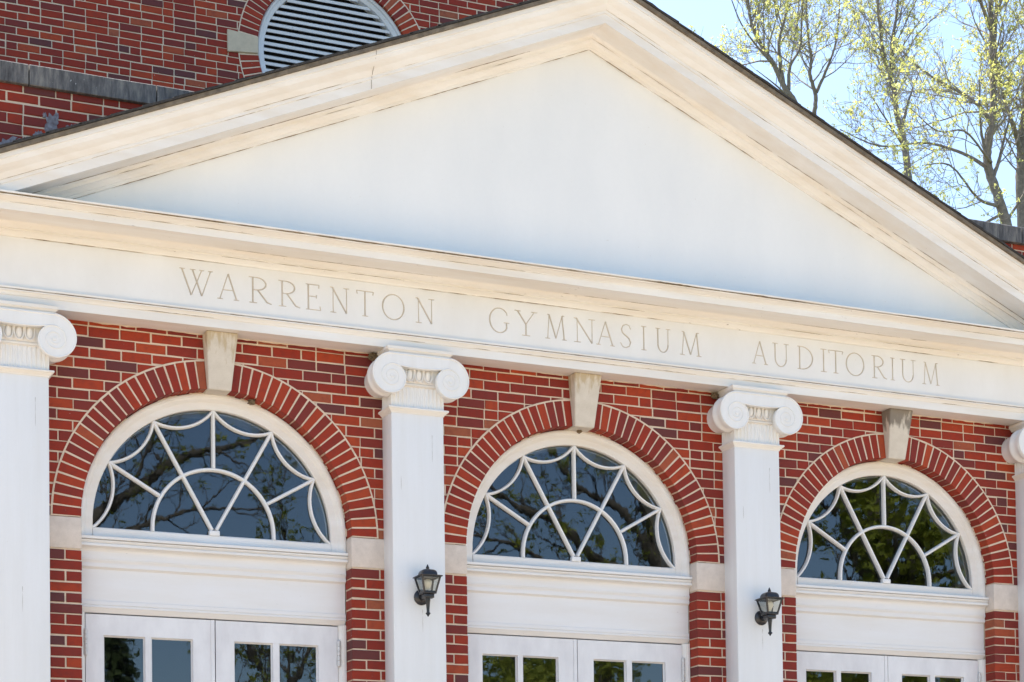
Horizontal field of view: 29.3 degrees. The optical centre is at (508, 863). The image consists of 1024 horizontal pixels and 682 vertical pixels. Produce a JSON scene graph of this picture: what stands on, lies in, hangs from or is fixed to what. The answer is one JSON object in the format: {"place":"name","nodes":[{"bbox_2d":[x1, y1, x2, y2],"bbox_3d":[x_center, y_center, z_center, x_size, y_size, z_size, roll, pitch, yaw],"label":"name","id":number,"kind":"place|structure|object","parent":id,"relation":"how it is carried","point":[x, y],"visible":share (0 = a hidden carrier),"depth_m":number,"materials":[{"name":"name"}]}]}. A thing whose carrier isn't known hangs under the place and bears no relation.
{"place":"outdoors","nodes":[
{"label":"outdoors","id":0,"kind":"place"},
{"bbox_2d":[648,0,1023,225],"label":"sky","id":1,"kind":"structure","parent":0,"point":[708,16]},
{"label":"ground","id":2,"kind":"structure","parent":0,"visible":0},
{"bbox_2d":[0,0,1023,681],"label":"school building","id":3,"kind":"structure","parent":2,"relation":"on","point":[514,244],"depth_m":13.92,"materials":[{"name":"brick"}]},
{"bbox_2d":[84,614,214,681],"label":"door","id":4,"kind":"structure","parent":3,"relation":"in","point":[201,633],"depth_m":12.89,"materials":[{"name":"paint"}]},
{"bbox_2d":[80,394,345,552],"bbox_3d":[-2.003,-2.623,13.174,1.826,1.011,0.246,0,-2,-24],"label":"arched window","id":5,"kind":"structure","parent":3,"relation":"in","point":[286,442],"depth_m":13.14,"materials":[{"name":"paint"}]},
{"bbox_2d":[247,399,254,404],"bbox_3d":[-1.723,-3.090,13.124,0.057,0.043,0.048,0,-2,-24],"label":"mud nest","id":6,"kind":"object","parent":3,"relation":"in","point":[251,401],"visible":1,"depth_m":13.11,"materials":[{"name":"brown soil"}]},
{"bbox_2d":[215,620,340,681],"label":"door","id":7,"kind":"structure","parent":3,"relation":"in","point":[326,642],"depth_m":13.24,"materials":[{"name":"paint"}]},
{"bbox_2d":[368,352,377,361],"bbox_3d":[-0.931,-3.466,13.412,0.077,0.065,0.061,0,-2,-24],"label":"mud nest","id":8,"kind":"object","parent":3,"relation":"in","point":[372,356],"visible":0.87,"depth_m":13.39,"materials":[{"name":"brown soil"}]},
{"bbox_2d":[413,564,442,615],"bbox_3d":[-0.555,-1.841,13.238,0.164,0.356,0.206,0,-2,-24],"label":"wall lantern","id":9,"kind":"object","parent":3,"relation":"attached to","point":[427,576],"depth_m":13.20,"materials":[{"name":"black metal"}]},
{"bbox_2d":[467,634,576,681],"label":"door","id":10,"kind":"structure","parent":3,"relation":"in","point":[564,651],"depth_m":13.98,"materials":[{"name":"paint"}]},
{"bbox_2d":[466,430,689,576],"bbox_3d":[0.450,-2.619,14.259,1.826,1.011,0.246,0,-2,-24],"label":"arched window","id":11,"kind":"structure","parent":3,"relation":"in","point":[671,539],"depth_m":14.26,"materials":[{"name":"paint"}]},
{"bbox_2d":[577,640,684,681],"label":"door","id":12,"kind":"structure","parent":3,"relation":"in","point":[588,651],"depth_m":14.33,"materials":[{"name":"paint"}]},
{"bbox_2d":[711,393,718,398],"bbox_3d":[1.525,-3.459,14.499,0.071,0.048,0.055,0,-2,-24],"label":"mud nest","id":13,"kind":"object","parent":3,"relation":"in","point":[714,395],"visible":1,"depth_m":14.48,"materials":[{"name":"brown soil"}]},
{"bbox_2d":[755,587,783,635],"bbox_3d":[1.896,-1.837,14.322,0.164,0.356,0.206,0,-2,-24],"label":"wall lantern","id":14,"kind":"object","parent":3,"relation":"attached to","point":[769,598],"depth_m":14.29,"materials":[{"name":"black metal"}]},
{"bbox_2d":[796,651,887,681],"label":"door","id":15,"kind":"structure","parent":3,"relation":"in","point":[876,666],"depth_m":15.07,"materials":[{"name":"paint"}]},
{"bbox_2d":[794,462,985,596],"bbox_3d":[2.903,-2.616,15.344,1.826,1.011,0.246,0,-2,-24],"label":"arched window","id":16,"kind":"structure","parent":3,"relation":"in","point":[957,533],"depth_m":15.37,"materials":[{"name":"paint"}]},
{"bbox_2d":[887,656,980,681],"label":"door","id":17,"kind":"structure","parent":3,"relation":"in","point":[967,670],"depth_m":15.41,"materials":[{"name":"paint"}]},
{"bbox_2d":[688,0,884,101],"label":"budding tree","id":18,"kind":"object","parent":2,"relation":"on","point":[762,48],"visible":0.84,"depth_m":43.17,"materials":[{"name":"green plant"}]},
{"bbox_2d":[760,0,889,114],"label":"budding tree","id":19,"kind":"object","parent":2,"relation":"on","point":[811,57],"visible":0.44,"depth_m":46.16,"materials":[{"name":"green plant"}]},
{"bbox_2d":[835,0,971,179],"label":"budding tree","id":20,"kind":"object","parent":2,"relation":"on","point":[901,4],"visible":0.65,"depth_m":44.47,"materials":[{"name":"green plant"}]},
{"bbox_2d":[807,0,1023,225],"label":"budding tree","id":21,"kind":"object","parent":2,"relation":"on","point":[991,115],"visible":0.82,"depth_m":40.30,"materials":[{"name":"green plant"}]},
{"bbox_2d":[873,0,1023,227],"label":"budding tree","id":22,"kind":"object","parent":2,"relation":"on","point":[1019,178],"visible":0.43,"depth_m":41.59,"materials":[{"name":"green plant"}]}
]}

